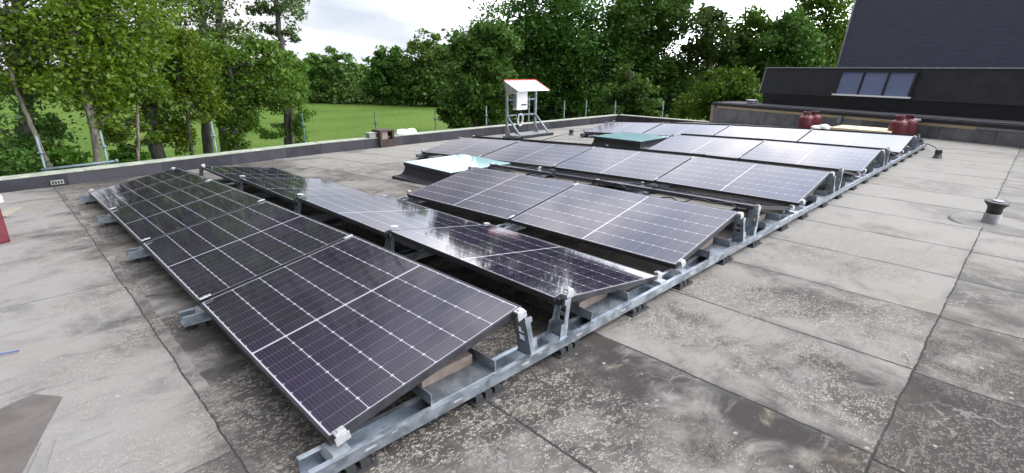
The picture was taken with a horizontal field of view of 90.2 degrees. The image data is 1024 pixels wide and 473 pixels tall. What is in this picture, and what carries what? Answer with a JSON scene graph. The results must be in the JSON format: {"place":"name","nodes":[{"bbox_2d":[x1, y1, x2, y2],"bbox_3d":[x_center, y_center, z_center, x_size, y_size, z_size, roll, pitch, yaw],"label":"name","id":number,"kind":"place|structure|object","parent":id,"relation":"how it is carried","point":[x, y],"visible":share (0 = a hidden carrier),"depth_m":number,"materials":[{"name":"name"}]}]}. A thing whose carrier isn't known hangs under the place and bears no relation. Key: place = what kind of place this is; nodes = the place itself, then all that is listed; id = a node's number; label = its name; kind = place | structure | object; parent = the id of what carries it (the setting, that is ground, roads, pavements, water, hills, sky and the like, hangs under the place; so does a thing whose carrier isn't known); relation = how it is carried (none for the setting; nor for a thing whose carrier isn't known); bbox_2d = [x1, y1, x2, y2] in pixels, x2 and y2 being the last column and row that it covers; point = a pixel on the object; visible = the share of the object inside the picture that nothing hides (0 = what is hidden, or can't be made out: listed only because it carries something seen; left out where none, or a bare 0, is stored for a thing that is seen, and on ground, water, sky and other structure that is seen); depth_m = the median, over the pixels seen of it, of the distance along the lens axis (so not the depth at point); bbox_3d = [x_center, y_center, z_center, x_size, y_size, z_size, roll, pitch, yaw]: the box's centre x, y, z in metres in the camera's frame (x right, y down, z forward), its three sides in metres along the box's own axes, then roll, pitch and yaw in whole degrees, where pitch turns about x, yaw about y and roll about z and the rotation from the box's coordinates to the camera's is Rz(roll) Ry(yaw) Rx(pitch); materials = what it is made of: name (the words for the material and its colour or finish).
{"place":"outdoors","nodes":[
{"label":"outdoors","id":0,"kind":"place"},
{"bbox_2d":[0,71,705,165],"bbox_3d":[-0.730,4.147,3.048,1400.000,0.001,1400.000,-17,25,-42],"label":"meadow","id":1,"kind":"structure","parent":0,"point":[336,121],"depth_m":47.45,"materials":[{"name":"green plant"}]},
{"bbox_2d":[0,0,54,167],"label":"tree","id":2,"kind":"object","parent":1,"relation":"on","point":[15,51],"visible":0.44,"depth_m":10.00,"materials":[{"name":"green plant"}]},
{"bbox_2d":[0,146,58,176],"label":"bush","id":3,"kind":"object","parent":1,"relation":"on","point":[9,166],"visible":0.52,"depth_m":10.02,"materials":[{"name":"green plant"}]},
{"bbox_2d":[5,142,54,171],"bbox_3d":[-10.534,-0.477,11.839,1.377,3.340,1.352,-17,25,-42],"label":"bush","id":4,"kind":"object","parent":1,"relation":"on","point":[27,166],"visible":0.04,"depth_m":11.12,"materials":[{"name":"green plant"}]},
{"bbox_2d":[35,136,45,171],"bbox_3d":[-8.551,-0.053,9.721,0.103,3.684,0.072,-17,25,-42],"label":"scaffold pole","id":5,"kind":"object","parent":1,"relation":"on","point":[40,152],"visible":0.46,"depth_m":9.22,"materials":[{"name":"metal"}]},
{"bbox_2d":[41,159,117,170],"bbox_3d":[-8.079,-1.343,9.553,1.133,0.099,0.090,-17,25,-42],"label":"guard rail tube","id":6,"kind":"object","parent":5,"relation":"attached to","point":[79,165],"visible":0.97,"depth_m":9.53,"materials":[{"name":"metal"}]},
{"bbox_2d":[48,144,92,169],"bbox_3d":[-9.598,-0.373,11.507,0.828,3.363,0.846,-17,25,-42],"label":"bush","id":7,"kind":"object","parent":1,"relation":"on","point":[67,155],"visible":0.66,"depth_m":10.91,"materials":[{"name":"green plant"}]},
{"bbox_2d":[0,0,146,172],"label":"tree","id":8,"kind":"object","parent":1,"relation":"on","point":[56,127],"visible":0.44,"depth_m":11.04,"materials":[{"name":"green plant"}]},
{"bbox_2d":[0,0,200,165],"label":"tree","id":9,"kind":"object","parent":1,"relation":"on","point":[76,29],"visible":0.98,"depth_m":10.41,"materials":[{"name":"green plant"}]},
{"bbox_2d":[99,131,108,164],"bbox_3d":[-7.893,-0.262,10.333,0.104,3.709,0.072,-17,25,-42],"label":"scaffold pole","id":10,"kind":"object","parent":1,"relation":"on","point":[103,146],"visible":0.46,"depth_m":9.82,"materials":[{"name":"metal"}]},
{"bbox_2d":[107,143,152,163],"bbox_3d":[-9.018,-0.636,12.427,0.892,3.298,0.856,-17,25,-42],"label":"bush","id":11,"kind":"object","parent":1,"relation":"on","point":[123,153],"visible":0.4,"depth_m":11.85,"materials":[{"name":"green plant"}]},
{"bbox_2d":[94,44,174,160],"bbox_3d":[-8.683,-1.655,12.084,1.684,5.458,1.674,-17,25,-42],"label":"tree","id":12,"kind":"object","parent":1,"relation":"on","point":[150,136],"visible":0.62,"depth_m":11.62,"materials":[{"name":"green plant"}]},
{"bbox_2d":[96,0,237,159],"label":"tree","id":13,"kind":"object","parent":1,"relation":"on","point":[153,115],"visible":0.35,"depth_m":12.99,"materials":[{"name":"green plant"}]},
{"bbox_2d":[147,28,233,155],"bbox_3d":[-8.397,-2.408,13.598,2.114,5.946,1.954,-17,25,-42],"label":"tree","id":14,"kind":"object","parent":1,"relation":"on","point":[209,98],"visible":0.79,"depth_m":13.04,"materials":[{"name":"green plant"}]},
{"bbox_2d":[158,0,240,153],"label":"tree","id":15,"kind":"object","parent":1,"relation":"on","point":[207,141],"visible":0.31,"depth_m":15.74,"materials":[{"name":"green plant"}]},
{"bbox_2d":[1,74,447,107],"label":"field hedge","id":16,"kind":"object","parent":1,"relation":"on","point":[353,94],"visible":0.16,"depth_m":71.32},
{"bbox_2d":[192,0,258,151],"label":"tree","id":17,"kind":"object","parent":1,"relation":"on","point":[229,25],"visible":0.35,"depth_m":17.02,"materials":[{"name":"green plant"}]},
{"bbox_2d":[169,28,308,150],"bbox_3d":[-7.871,-2.976,15.226,3.287,6.020,2.669,-17,25,-42],"label":"tree","id":18,"kind":"object","parent":1,"relation":"on","point":[253,92],"visible":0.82,"depth_m":14.57,"materials":[{"name":"green plant"}]},
{"bbox_2d":[245,0,310,144],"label":"tree","id":19,"kind":"object","parent":1,"relation":"on","point":[277,9],"visible":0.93,"depth_m":15.83,"materials":[{"name":"green plant"}]},
{"bbox_2d":[254,59,316,143],"bbox_3d":[-7.395,-3.151,16.892,1.959,5.318,1.255,-5,19,-16],"label":"ivy plant","id":20,"kind":"object","parent":19,"relation":"attached to","point":[295,129],"visible":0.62,"depth_m":16.50,"materials":[{"name":"green plant"}]},
{"bbox_2d":[297,52,325,102],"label":"tree","id":21,"kind":"object","parent":1,"relation":"on","point":[314,60],"visible":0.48,"depth_m":72.81,"materials":[{"name":"green plant"}]},
{"bbox_2d":[312,46,363,103],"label":"tree","id":22,"kind":"object","parent":1,"relation":"on","point":[332,66],"visible":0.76,"depth_m":72.23,"materials":[{"name":"green plant"}]},
{"bbox_2d":[343,63,369,89],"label":"tree","id":23,"kind":"object","parent":1,"relation":"on","point":[359,76],"visible":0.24,"depth_m":83.52,"materials":[{"name":"green plant"}]},
{"bbox_2d":[359,45,412,104],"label":"tree","id":24,"kind":"object","parent":1,"relation":"on","point":[380,78],"visible":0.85,"depth_m":69.45,"materials":[{"name":"green plant"}]},
{"bbox_2d":[392,58,422,104],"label":"tree","id":25,"kind":"object","parent":1,"relation":"on","point":[399,76],"visible":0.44,"depth_m":68.84,"materials":[{"name":"green plant"}]},
{"bbox_2d":[393,28,446,105],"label":"tree","id":26,"kind":"object","parent":1,"relation":"on","point":[429,47],"visible":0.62,"depth_m":66.98,"materials":[{"name":"green plant"}]},
{"bbox_2d":[420,45,457,106],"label":"tree","id":27,"kind":"object","parent":1,"relation":"on","point":[429,88],"visible":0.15,"depth_m":66.79,"materials":[{"name":"green plant"}]},
{"bbox_2d":[432,19,524,128],"bbox_3d":[-1.912,-7.438,26.742,4.524,7.460,4.908,-17,25,-42],"label":"tree","id":28,"kind":"object","parent":1,"relation":"on","point":[475,57],"visible":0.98,"depth_m":25.73,"materials":[{"name":"green plant"}]},
{"bbox_2d":[0,122,1023,472],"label":"flat roof","id":29,"kind":"structure","parent":1,"relation":"on","point":[874,326],"depth_m":2.83,"materials":[{"name":"concrete"}]},
{"bbox_2d":[0,195,9,243],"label":"red box","id":30,"kind":"object","parent":29,"relation":"on","point":[4,236],"visible":1,"depth_m":4.94,"materials":[{"name":"paint"}]},
{"bbox_2d":[1,207,22,216],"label":"plywood offcut","id":31,"kind":"object","parent":29,"relation":"on","point":[7,212],"visible":1,"depth_m":6.39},
{"bbox_2d":[0,394,61,472],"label":"felt strip","id":32,"kind":"object","parent":29,"relation":"on","point":[24,422],"visible":1,"depth_m":2.23,"materials":[{"name":"fabric"}]},
{"bbox_2d":[28,437,54,472],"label":"felt strip","id":33,"kind":"object","parent":29,"relation":"on","point":[40,461],"visible":1,"depth_m":2.06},
{"bbox_2d":[78,164,232,204],"bbox_3d":[-4.752,-0.870,7.555,2.629,0.366,0.156,-17,25,-42],"label":"mounting rail","id":34,"kind":"object","parent":29,"relation":"on","point":[87,199],"visible":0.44,"depth_m":6.78,"materials":[{"name":"metal"}]},
{"bbox_2d":[88,167,209,213],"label":"solar module","id":35,"kind":"object","parent":34,"relation":"on","point":[123,194],"visible":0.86,"depth_m":6.38,"materials":[{"name":"black glass"}]},
{"bbox_2d":[200,166,304,184],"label":"solar module","id":36,"kind":"object","parent":34,"relation":"on","point":[231,173],"visible":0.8,"depth_m":7.44,"materials":[{"name":"black glass"}]},
{"bbox_2d":[0,142,320,192],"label":"parapet wall","id":37,"kind":"structure","parent":29,"relation":"on","point":[20,182],"depth_m":9.54,"materials":[{"name":"concrete"}]},
{"bbox_2d":[97,175,274,226],"bbox_3d":[-3.521,-0.559,6.340,2.629,0.362,0.156,-17,25,-42],"label":"mounting rail","id":38,"kind":"object","parent":29,"relation":"on","point":[108,219],"visible":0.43,"depth_m":5.57,"materials":[{"name":"metal"}]},
{"bbox_2d":[109,179,264,244],"bbox_3d":[-3.393,-0.305,5.264,1.735,0.034,1.072,15,34,44],"label":"solar module","id":39,"kind":"object","parent":38,"relation":"on","point":[166,213],"visible":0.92,"depth_m":5.13,"materials":[{"name":"black glass"}]},
{"bbox_2d":[239,177,375,204],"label":"solar module","id":40,"kind":"object","parent":38,"relation":"on","point":[289,189],"visible":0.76,"depth_m":6.15,"materials":[{"name":"black glass"}]},
{"bbox_2d":[372,128,394,147],"bbox_3d":[-3.373,-2.588,13.383,0.420,0.440,0.410,-17,25,-42],"label":"overflow box","id":41,"kind":"object","parent":29,"relation":"on","point":[382,134],"visible":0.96,"depth_m":13.25,"materials":[{"name":"brown metal"}]},
{"bbox_2d":[126,124,736,262],"bbox_3d":[1.493,-1.362,8.670,13.236,0.366,0.156,-17,25,-42],"label":"mounting rail","id":42,"kind":"object","parent":29,"relation":"on","point":[140,254],"visible":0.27,"depth_m":5.30,"materials":[{"name":"metal"}]},
{"bbox_2d":[141,200,349,305],"bbox_3d":[-2.161,0.038,4.059,1.735,0.036,1.072,16,34,43],"label":"solar module","id":43,"kind":"object","parent":42,"relation":"on","point":[213,257],"visible":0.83,"depth_m":3.90,"materials":[{"name":"black glass"}]},
{"bbox_2d":[296,196,479,237],"bbox_3d":[-1.203,-0.232,4.960,1.072,0.035,1.735,-5,17,-45],"label":"solar module","id":44,"kind":"object","parent":42,"relation":"on","point":[379,215],"visible":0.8,"depth_m":4.86,"materials":[{"name":"black glass"}]},
{"bbox_2d":[407,167,574,222],"bbox_3d":[-0.270,-0.528,5.829,1.735,0.036,1.072,16,34,43],"label":"solar module","id":45,"kind":"object","parent":42,"relation":"on","point":[497,195],"visible":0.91,"depth_m":5.71,"materials":[{"name":"black glass"}]},
{"bbox_2d":[490,164,642,183],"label":"solar module","id":46,"kind":"object","parent":42,"relation":"on","point":[581,177],"visible":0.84,"depth_m":6.49,"materials":[{"name":"black glass"}]},
{"bbox_2d":[553,147,692,182],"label":"solar module","id":47,"kind":"object","parent":42,"relation":"on","point":[648,167],"visible":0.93,"depth_m":7.49,"materials":[{"name":"black glass"}]},
{"bbox_2d":[605,146,703,156],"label":"solar module","id":48,"kind":"object","parent":42,"relation":"on","point":[660,151],"visible":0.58,"depth_m":8.20,"materials":[{"name":"black glass"}]},
{"bbox_2d":[648,135,762,157],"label":"solar module","id":49,"kind":"object","parent":42,"relation":"on","point":[726,147],"visible":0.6,"depth_m":9.31,"materials":[{"name":"black glass"}]},
{"bbox_2d":[682,133,771,140],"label":"solar module","id":50,"kind":"object","parent":42,"relation":"on","point":[760,139],"visible":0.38,"depth_m":9.83,"materials":[{"name":"black glass"}]},
{"bbox_2d":[714,126,810,140],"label":"solar module","id":51,"kind":"object","parent":42,"relation":"on","point":[788,134],"visible":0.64,"depth_m":11.14,"materials":[{"name":"black glass"}]},
{"bbox_2d":[736,125,816,129],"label":"solar module","id":52,"kind":"object","parent":42,"relation":"on","point":[774,127],"visible":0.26,"depth_m":11.66,"materials":[{"name":"black glass"}]},
{"bbox_2d":[416,135,474,159],"bbox_3d":[-0.968,-2.000,11.096,2.629,0.366,0.156,-17,25,-42],"label":"mounting rail","id":53,"kind":"object","parent":29,"relation":"on","point":[420,156],"visible":0.31,"depth_m":10.32,"materials":[{"name":"metal"}]},
{"bbox_2d":[422,137,516,156],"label":"solar module","id":54,"kind":"object","parent":53,"relation":"on","point":[476,147],"visible":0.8,"depth_m":9.96,"materials":[{"name":"black glass"}]},
{"bbox_2d":[472,136,538,142],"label":"solar module","id":55,"kind":"object","parent":53,"relation":"on","point":[526,140],"visible":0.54,"depth_m":10.62,"materials":[{"name":"black glass"}]},
{"bbox_2d":[392,154,510,185],"bbox_3d":[-0.858,-1.019,7.991,1.460,0.286,1.460,-17,25,-42],"label":"skylight","id":56,"kind":"object","parent":29,"relation":"on","point":[427,172],"visible":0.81,"depth_m":7.78,"materials":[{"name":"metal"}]},
{"bbox_2d":[317,114,617,153],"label":"parapet wall","id":57,"kind":"structure","parent":29,"relation":"on","point":[340,145],"depth_m":14.90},
{"bbox_2d":[178,128,817,331],"bbox_3d":[2.645,-1.035,7.543,13.236,0.362,0.378,-17,25,-42],"label":"mounting rail","id":58,"kind":"object","parent":29,"relation":"on","point":[197,318],"visible":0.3,"depth_m":4.03,"materials":[{"name":"metal"}]},
{"bbox_2d":[199,235,521,445],"bbox_3d":[-0.931,0.395,2.858,1.735,0.035,1.072,17,35,43],"label":"solar module","id":59,"kind":"object","parent":58,"relation":"on","point":[351,333],"visible":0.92,"depth_m":2.63,"materials":[{"name":"black glass"}]},
{"bbox_2d":[510,183,738,268],"bbox_3d":[0.960,-0.172,4.628,1.735,0.035,1.072,17,35,43],"label":"solar module","id":60,"kind":"object","parent":58,"relation":"on","point":[664,232],"visible":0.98,"depth_m":4.47,"materials":[{"name":"black glass"}]},
{"bbox_2d":[595,180,790,209],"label":"solar module","id":61,"kind":"object","parent":58,"relation":"on","point":[742,203],"visible":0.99,"depth_m":5.25,"materials":[{"name":"black glass"}]},
{"bbox_2d":[491,164,738,209],"bbox_3d":[0.882,-0.589,5.720,0.071,0.150,3.320,-17,25,-42],"label":"solar cable","id":62,"kind":"object","parent":61,"relation":"attached to","point":[626,188],"visible":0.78,"depth_m":5.39,"materials":[{"name":"black plastic"}]},
{"bbox_2d":[655,156,830,205],"bbox_3d":[2.852,-0.738,6.398,1.735,0.035,1.072,17,35,43],"label":"solar module","id":63,"kind":"object","parent":58,"relation":"on","point":[782,184],"visible":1,"depth_m":6.27,"materials":[{"name":"black glass"}]},
{"bbox_2d":[704,155,856,175],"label":"solar module","id":64,"kind":"object","parent":58,"relation":"on","point":[787,165],"visible":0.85,"depth_m":6.97,"materials":[{"name":"black glass"}]},
{"bbox_2d":[740,140,881,173],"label":"solar module","id":65,"kind":"object","parent":58,"relation":"on","point":[853,160],"visible":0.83,"depth_m":8.09,"materials":[{"name":"black glass"}]},
{"bbox_2d":[771,139,896,155],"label":"solar module","id":66,"kind":"object","parent":58,"relation":"on","point":[892,153],"visible":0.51,"depth_m":8.64,"materials":[{"name":"black glass"}]},
{"bbox_2d":[799,130,913,153],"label":"solar module","id":67,"kind":"object","parent":58,"relation":"on","point":[896,143],"visible":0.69,"depth_m":9.91,"materials":[{"name":"black glass"}]},
{"bbox_2d":[817,129,923,141],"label":"solar module","id":68,"kind":"object","parent":58,"relation":"on","point":[920,140],"visible":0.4,"depth_m":10.43,"materials":[{"name":"black glass"}]},
{"bbox_2d":[503,79,553,138],"bbox_3d":[0.477,-3.653,14.605,0.790,1.600,1.360,17,24,41],"label":"inverter stand","id":69,"kind":"object","parent":29,"relation":"on","point":[521,85],"visible":0.88,"depth_m":14.48,"materials":[{"name":"metal"}]},
{"bbox_2d":[513,91,527,110],"bbox_3d":[0.232,-3.841,14.468,0.173,0.522,0.455,17,24,41],"label":"inverter","id":70,"kind":"object","parent":69,"relation":"hanging from","point":[520,99],"visible":0.9,"depth_m":14.38,"materials":[{"name":"white metal"}]},
{"bbox_2d":[580,121,606,137],"bbox_3d":[2.815,-3.131,14.637,2.629,0.366,0.156,-17,25,-42],"label":"mounting rail","id":71,"kind":"object","parent":29,"relation":"on","point":[583,135],"visible":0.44,"depth_m":13.89,"materials":[{"name":"metal"}]},
{"bbox_2d":[584,122,660,133],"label":"solar module","id":72,"kind":"object","parent":71,"relation":"on","point":[618,127],"visible":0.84,"depth_m":13.52,"materials":[{"name":"black glass"}]},
{"bbox_2d":[296,134,926,472],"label":"mounting rail","id":73,"kind":"object","parent":29,"relation":"on","point":[477,381],"visible":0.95,"depth_m":2.72,"materials":[{"name":"metal"}]},
{"bbox_2d":[418,351,471,387],"bbox_3d":[-0.407,0.603,2.518,0.300,0.056,0.300,-17,25,-42],"label":"ballast paver","id":74,"kind":"object","parent":73,"relation":"on","point":[462,361],"visible":0.29,"depth_m":2.43,"materials":[{"name":"concrete"}]},
{"bbox_2d":[389,224,656,305],"bbox_3d":[0.027,0.131,3.761,1.072,0.035,1.735,-5,17,-45],"label":"solar module","id":75,"kind":"object","parent":73,"relation":"on","point":[544,270],"visible":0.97,"depth_m":3.56,"materials":[{"name":"black glass"}]},
{"bbox_2d":[571,294,606,307],"bbox_3d":[0.403,0.361,3.276,0.300,0.056,0.300,17,25,41],"label":"ballast paver","id":76,"kind":"object","parent":73,"relation":"on","point":[585,303],"visible":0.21,"depth_m":3.14,"materials":[{"name":"concrete"}]},
{"bbox_2d":[731,208,765,220],"bbox_3d":[2.299,-0.206,5.051,0.300,0.056,0.300,-16,25,-42],"label":"ballast paver","id":77,"kind":"object","parent":73,"relation":"on","point":[761,215],"visible":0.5,"depth_m":5.03,"materials":[{"name":"concrete"}]},
{"bbox_2d":[592,132,668,148],"bbox_3d":[2.645,-2.081,11.324,1.480,0.286,1.480,-17,25,-42],"label":"skylight","id":78,"kind":"object","parent":29,"relation":"on","point":[632,140],"visible":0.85,"depth_m":10.99,"materials":[{"name":"glass"}]},
{"bbox_2d":[618,114,708,122],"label":"parapet wall","id":79,"kind":"structure","parent":29,"relation":"on","point":[630,118],"depth_m":19.42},
{"bbox_2d":[797,111,813,128],"bbox_3d":[7.737,-3.005,13.447,0.370,0.556,0.370,10,20,27],"label":"gas bottle","id":80,"kind":"object","parent":29,"relation":"on","point":[805,119],"visible":0.76,"depth_m":13.31,"materials":[{"name":"red paint"}]},
{"bbox_2d":[810,111,821,124],"bbox_3d":[8.090,-3.085,13.693,0.370,0.556,0.370,-7,20,-22],"label":"gas bottle","id":81,"kind":"object","parent":29,"relation":"on","point":[817,118],"visible":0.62,"depth_m":13.53,"materials":[{"name":"red paint"}]},
{"bbox_2d":[811,124,830,128],"bbox_3d":[7.917,-2.767,12.926,0.691,0.201,0.573,-17,25,-42],"label":"plastic sheet","id":82,"kind":"object","parent":29,"relation":"on","point":[823,126],"visible":0.33,"depth_m":12.78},
{"bbox_2d":[830,125,891,132],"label":"plywood sheets","id":83,"kind":"object","parent":29,"relation":"on","point":[861,128],"visible":0.3,"depth_m":12.36,"materials":[{"name":"beige wood"}]},
{"bbox_2d":[888,115,908,133],"bbox_3d":[8.982,-2.528,11.872,0.370,0.556,0.370,7,19,20],"label":"gas bottle","id":84,"kind":"object","parent":29,"relation":"on","point":[899,124],"visible":0.74,"depth_m":11.73,"materials":[{"name":"red paint"}]},
{"bbox_2d":[904,114,917,134],"bbox_3d":[9.423,-2.618,12.152,0.370,0.556,0.370,0,18,0],"label":"gas bottle","id":85,"kind":"object","parent":29,"relation":"on","point":[912,123],"visible":0.59,"depth_m":12.00,"materials":[{"name":"red paint"}]},
{"bbox_2d":[949,199,1023,229],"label":"roof vent","id":86,"kind":"object","parent":29,"relation":"on","point":[991,217],"visible":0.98,"depth_m":5.29,"materials":[{"name":"black plastic"}]},
{"bbox_3d":[4.045,-2.819,13.422,2.629,0.362,0.156,-17,25,-42],"label":"mounting rail","id":87,"kind":"object","parent":29,"relation":"on","visible":0},
{"bbox_2d":[643,123,728,136],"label":"solar module","id":88,"kind":"object","parent":87,"relation":"on","point":[667,129],"visible":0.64,"depth_m":12.35,"materials":[{"name":"black glass"}]},
{"bbox_2d":[669,122,735,125],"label":"solar module","id":89,"kind":"object","parent":87,"relation":"on","point":[700,123],"visible":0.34,"depth_m":12.86,"materials":[{"name":"black glass"}]},
{"bbox_2d":[445,0,644,125],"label":"tree","id":90,"kind":"object","parent":1,"relation":"on","point":[561,56],"visible":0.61,"depth_m":35.85,"materials":[{"name":"green plant"}]},
{"bbox_2d":[590,63,664,116],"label":"tree","id":91,"kind":"object","parent":1,"relation":"on","point":[634,91],"visible":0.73,"depth_m":25.69,"materials":[{"name":"green plant"}]},
{"bbox_2d":[575,0,704,117],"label":"tree","id":92,"kind":"object","parent":1,"relation":"on","point":[660,66],"visible":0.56,"depth_m":35.54,"materials":[{"name":"green plant"}]},
{"bbox_2d":[670,90,707,119],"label":"tree","id":93,"kind":"object","parent":1,"relation":"on","point":[684,112],"visible":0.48,"depth_m":34.36,"materials":[{"name":"green plant"}]},
{"bbox_2d":[676,2,752,120],"bbox_3d":[13.836,-11.352,35.911,5.118,9.483,4.596,-17,25,-42],"label":"tree","id":94,"kind":"object","parent":1,"relation":"on","point":[708,51],"visible":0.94,"depth_m":34.49,"materials":[{"name":"green plant"}]},
{"bbox_2d":[687,64,763,120],"bbox_3d":[13.916,-8.111,32.386,3.883,5.453,5.002,-17,25,-42],"label":"tree","id":95,"kind":"object","parent":1,"relation":"on","point":[738,86],"visible":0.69,"depth_m":31.66,"materials":[{"name":"green plant"}]},
{"bbox_2d":[710,2,781,91],"bbox_3d":[16.767,-11.565,36.554,4.721,9.512,5.646,-17,25,-42],"label":"tree","id":96,"kind":"object","parent":1,"relation":"on","point":[756,20],"visible":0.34,"depth_m":34.93,"materials":[{"name":"green plant"}]},
{"bbox_2d":[687,60,837,100],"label":"tree","id":97,"kind":"object","parent":1,"relation":"on","point":[696,80],"visible":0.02,"depth_m":48.43,"materials":[{"name":"green plant"}]},
{"bbox_2d":[744,4,837,97],"bbox_3d":[18.464,-10.474,33.980,5.421,9.071,5.834,-17,25,-42],"label":"tree","id":98,"kind":"object","parent":1,"relation":"on","point":[792,27],"visible":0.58,"depth_m":32.46,"materials":[{"name":"green plant"}]},
{"bbox_2d":[786,0,853,65],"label":"tree","id":99,"kind":"object","parent":1,"relation":"on","point":[834,9],"visible":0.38,"depth_m":33.88,"materials":[{"name":"green plant"}]},
{"bbox_2d":[709,0,1023,147],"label":"building","id":100,"kind":"structure","parent":1,"relation":"on","point":[952,70],"depth_m":15.86,"materials":[{"name":"metal"}]},
{"bbox_2d":[832,70,919,98],"bbox_3d":[9.944,-4.204,14.031,0.285,0.690,2.011,-9,20,-26],"label":"window","id":101,"kind":"structure","parent":100,"relation":"in","point":[864,83],"depth_m":13.96,"materials":[{"name":"glass"}]},
{"bbox_2d":[394,128,416,134],"bbox_3d":[-2.880,-2.861,13.878,0.642,0.144,0.262,-17,25,-42],"label":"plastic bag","id":102,"kind":"object","parent":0,"point":[406,131],"visible":1,"depth_m":13.78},
{"bbox_2d":[0,0,851,69],"label":"sky","id":103,"kind":"structure","parent":0,"point":[356,27],"materials":[{"name":"white"}]},
{"bbox_3d":[0.262,-1.689,9.881,2.629,0.362,0.156,-17,25,-42],"label":"mounting rail","id":104,"kind":"object","parent":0,"visible":0},
{"bbox_2d":[481,141,591,168],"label":"solar module","id":105,"kind":"object","parent":104,"relation":"on","point":[543,155],"visible":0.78,"depth_m":8.70,"materials":[{"name":"black glass"}]},
{"bbox_2d":[531,140,611,148],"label":"solar module","id":106,"kind":"object","parent":104,"relation":"on","point":[574,144],"visible":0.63,"depth_m":9.47,"materials":[{"name":"black glass"}]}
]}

